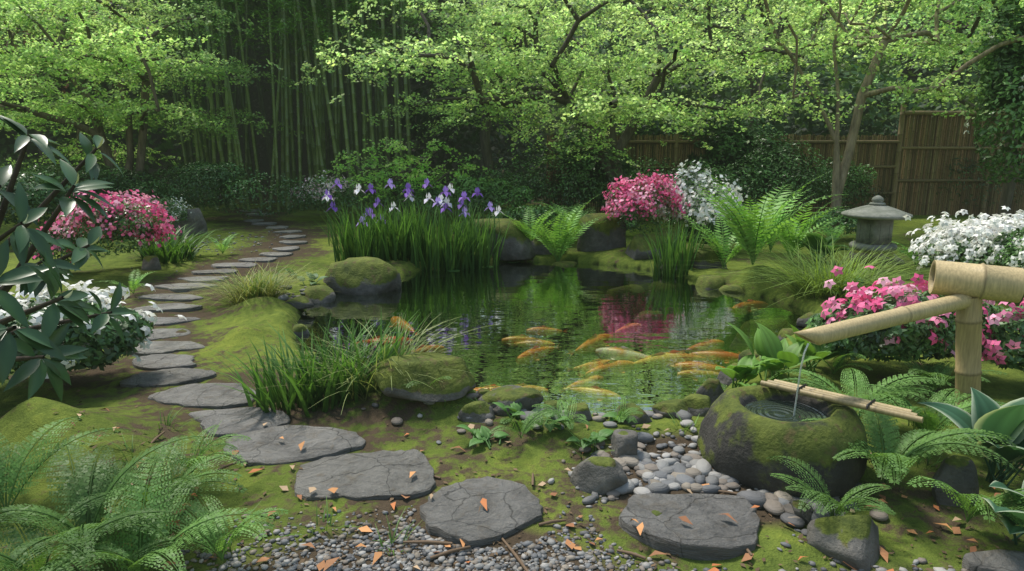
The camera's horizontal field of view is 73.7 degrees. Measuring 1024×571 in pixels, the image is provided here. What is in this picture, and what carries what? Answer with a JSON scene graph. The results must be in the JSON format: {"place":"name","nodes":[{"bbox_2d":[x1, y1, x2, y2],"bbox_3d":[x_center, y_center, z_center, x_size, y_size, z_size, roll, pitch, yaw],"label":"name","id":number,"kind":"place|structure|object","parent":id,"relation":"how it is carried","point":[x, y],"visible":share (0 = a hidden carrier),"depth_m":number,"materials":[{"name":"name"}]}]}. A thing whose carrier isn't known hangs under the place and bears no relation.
{"place":"outdoors","nodes":[
{"label":"outdoors","id":0,"kind":"place"},
{"bbox_2d":[0,115,134,401],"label":"rhododendron","id":1,"kind":"object","parent":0,"point":[36,278],"depth_m":2.36,"materials":[{"name":"green plant"}]},
{"bbox_2d":[0,165,1023,570],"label":"ground","id":2,"kind":"structure","parent":0,"point":[232,331],"depth_m":3.60,"materials":[{"name":"green plant"}]},
{"bbox_2d":[0,31,60,105],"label":"maple","id":3,"kind":"object","parent":2,"relation":"on","point":[1,34],"visible":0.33,"depth_m":14.22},
{"bbox_2d":[0,0,142,166],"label":"maple","id":4,"kind":"object","parent":2,"relation":"on","point":[66,84],"depth_m":18.01,"materials":[{"name":"green plant"}]},
{"bbox_2d":[0,0,204,173],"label":"maple","id":5,"kind":"object","parent":2,"relation":"on","point":[129,8],"depth_m":16.00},
{"bbox_2d":[0,0,309,197],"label":"maple","id":6,"kind":"object","parent":2,"relation":"on","point":[124,52],"depth_m":12.29,"materials":[{"name":"green plant"}]},
{"bbox_2d":[157,0,418,211],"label":"bamboo grove","id":7,"kind":"object","parent":2,"relation":"on","point":[342,122],"visible":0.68,"depth_m":15.02,"materials":[{"name":"green plant"}]},
{"bbox_2d":[128,0,439,94],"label":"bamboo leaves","id":8,"kind":"object","parent":7,"relation":"on","point":[292,22],"visible":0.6,"depth_m":14.46,"materials":[{"name":"green plant"}]},
{"bbox_2d":[313,137,489,215],"bbox_3d":[-2.130,-1.951,12.898,3.596,1.706,2.434,0,12,0],"label":"shrub","id":9,"kind":"object","parent":2,"relation":"on","point":[422,176],"depth_m":12.79,"materials":[{"name":"green plant"}]},
{"bbox_2d":[311,0,642,196],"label":"maple","id":10,"kind":"object","parent":2,"relation":"on","point":[484,41],"depth_m":15.17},
{"bbox_2d":[66,185,952,555],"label":"grass clumps","id":11,"kind":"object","parent":2,"relation":"on","point":[406,237],"depth_m":6.72,"materials":[{"name":"green plant"}]},
{"bbox_2d":[322,178,502,225],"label":"iris flowers","id":12,"kind":"object","parent":11,"relation":"attached to","point":[439,200],"visible":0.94,"depth_m":8.50,"materials":[{"name":"purple plant"}]},
{"bbox_2d":[0,0,1022,194],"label":"forest","id":13,"kind":"object","parent":2,"relation":"on","point":[877,119],"depth_m":19.61,"materials":[{"name":"green plant"}]},
{"bbox_2d":[54,359,1022,570],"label":"fallen leaves","id":14,"kind":"object","parent":2,"relation":"on","point":[748,555],"visible":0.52,"depth_m":2.63,"materials":[{"name":"orange plant"}]},
{"bbox_2d":[131,228,967,570],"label":"pebbles","id":15,"kind":"object","parent":2,"relation":"on","point":[693,470],"visible":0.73,"depth_m":2.64,"materials":[{"name":"gravel"}]},
{"bbox_2d":[141,208,978,570],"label":"boulders","id":16,"kind":"object","parent":2,"relation":"on","point":[851,540],"visible":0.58,"depth_m":3.77,"materials":[{"name":"stone"}]},
{"bbox_2d":[120,209,1023,570],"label":"stepping stones","id":17,"kind":"object","parent":2,"relation":"on","point":[456,513],"visible":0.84,"depth_m":3.04,"materials":[{"name":"stone"}]},
{"bbox_2d":[289,0,893,212],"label":"maple","id":18,"kind":"object","parent":2,"relation":"on","point":[501,65],"depth_m":11.68,"materials":[{"name":"green plant"}]},
{"bbox_2d":[234,0,954,163],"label":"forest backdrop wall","id":19,"kind":"structure","parent":2,"relation":"on","point":[604,51],"depth_m":41.07,"materials":[{"name":"green plant"}]},
{"bbox_2d":[285,233,1023,544],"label":"hosta plants","id":20,"kind":"object","parent":2,"relation":"on","point":[774,352],"visible":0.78,"depth_m":3.39,"materials":[{"name":"green plant"}]},
{"bbox_2d":[552,0,864,204],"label":"maple","id":21,"kind":"object","parent":2,"relation":"on","point":[830,27],"depth_m":15.51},
{"bbox_2d":[697,385,868,498],"bbox_3d":[1.286,0.731,3.241,0.759,0.384,0.729,0,12,0],"label":"stone water basin","id":22,"kind":"object","parent":2,"relation":"on","point":[738,441],"visible":0.79,"depth_m":2.99,"materials":[{"name":"green stone"}]},
{"bbox_2d":[745,400,827,421],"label":"basin water","id":23,"kind":"structure","parent":22,"relation":"on","point":[781,410],"depth_m":3.25,"materials":[{"name":"grey liquid"}]},
{"bbox_2d":[793,343,808,415],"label":"water stream","id":24,"kind":"structure","parent":23,"relation":"on","point":[805,350],"depth_m":3.16,"materials":[{"name":"clear liquid"}]},
{"bbox_2d":[546,104,1023,217],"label":"bamboo fence","id":25,"kind":"object","parent":2,"relation":"on","point":[891,165],"visible":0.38,"depth_m":13.74,"materials":[{"name":"brown wood"}]},
{"bbox_2d":[714,0,1023,237],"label":"maple","id":26,"kind":"object","parent":2,"relation":"on","point":[830,34],"depth_m":10.38,"materials":[{"name":"green plant"}]},
{"bbox_2d":[841,195,912,252],"bbox_3d":[4.216,-0.729,7.922,0.745,0.635,0.745,0,12,0],"label":"stone lantern","id":27,"kind":"object","parent":2,"relation":"on","point":[877,217],"visible":0.98,"depth_m":7.80,"materials":[{"name":"stone"}]},
{"bbox_2d":[760,260,1023,427],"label":"bamboo water spout","id":28,"kind":"object","parent":2,"relation":"on","point":[966,289],"visible":0.91,"depth_m":3.45,"materials":[{"name":"brown wood"}]},
{"bbox_2d":[860,0,1023,218],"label":"tree","id":29,"kind":"object","parent":2,"relation":"on","point":[964,9],"depth_m":12.30,"materials":[{"name":"green plant"}]},
{"bbox_2d":[296,262,804,389],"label":"pond water","id":30,"kind":"structure","parent":0,"point":[563,314],"depth_m":6.27,"materials":[{"name":"green liquid"}]},
{"bbox_2d":[448,262,518,271],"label":"lily pads","id":31,"kind":"object","parent":30,"relation":"on","point":[483,267],"visible":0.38,"depth_m":8.71,"materials":[{"name":"green plant"}]},
{"bbox_2d":[383,299,752,403],"bbox_3d":[0.782,0.504,5.611,4.311,0.173,2.498,-2,12,-9],"label":"koi fish","id":32,"kind":"object","parent":30,"relation":"in","point":[589,389],"visible":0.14,"depth_m":4.68}
]}

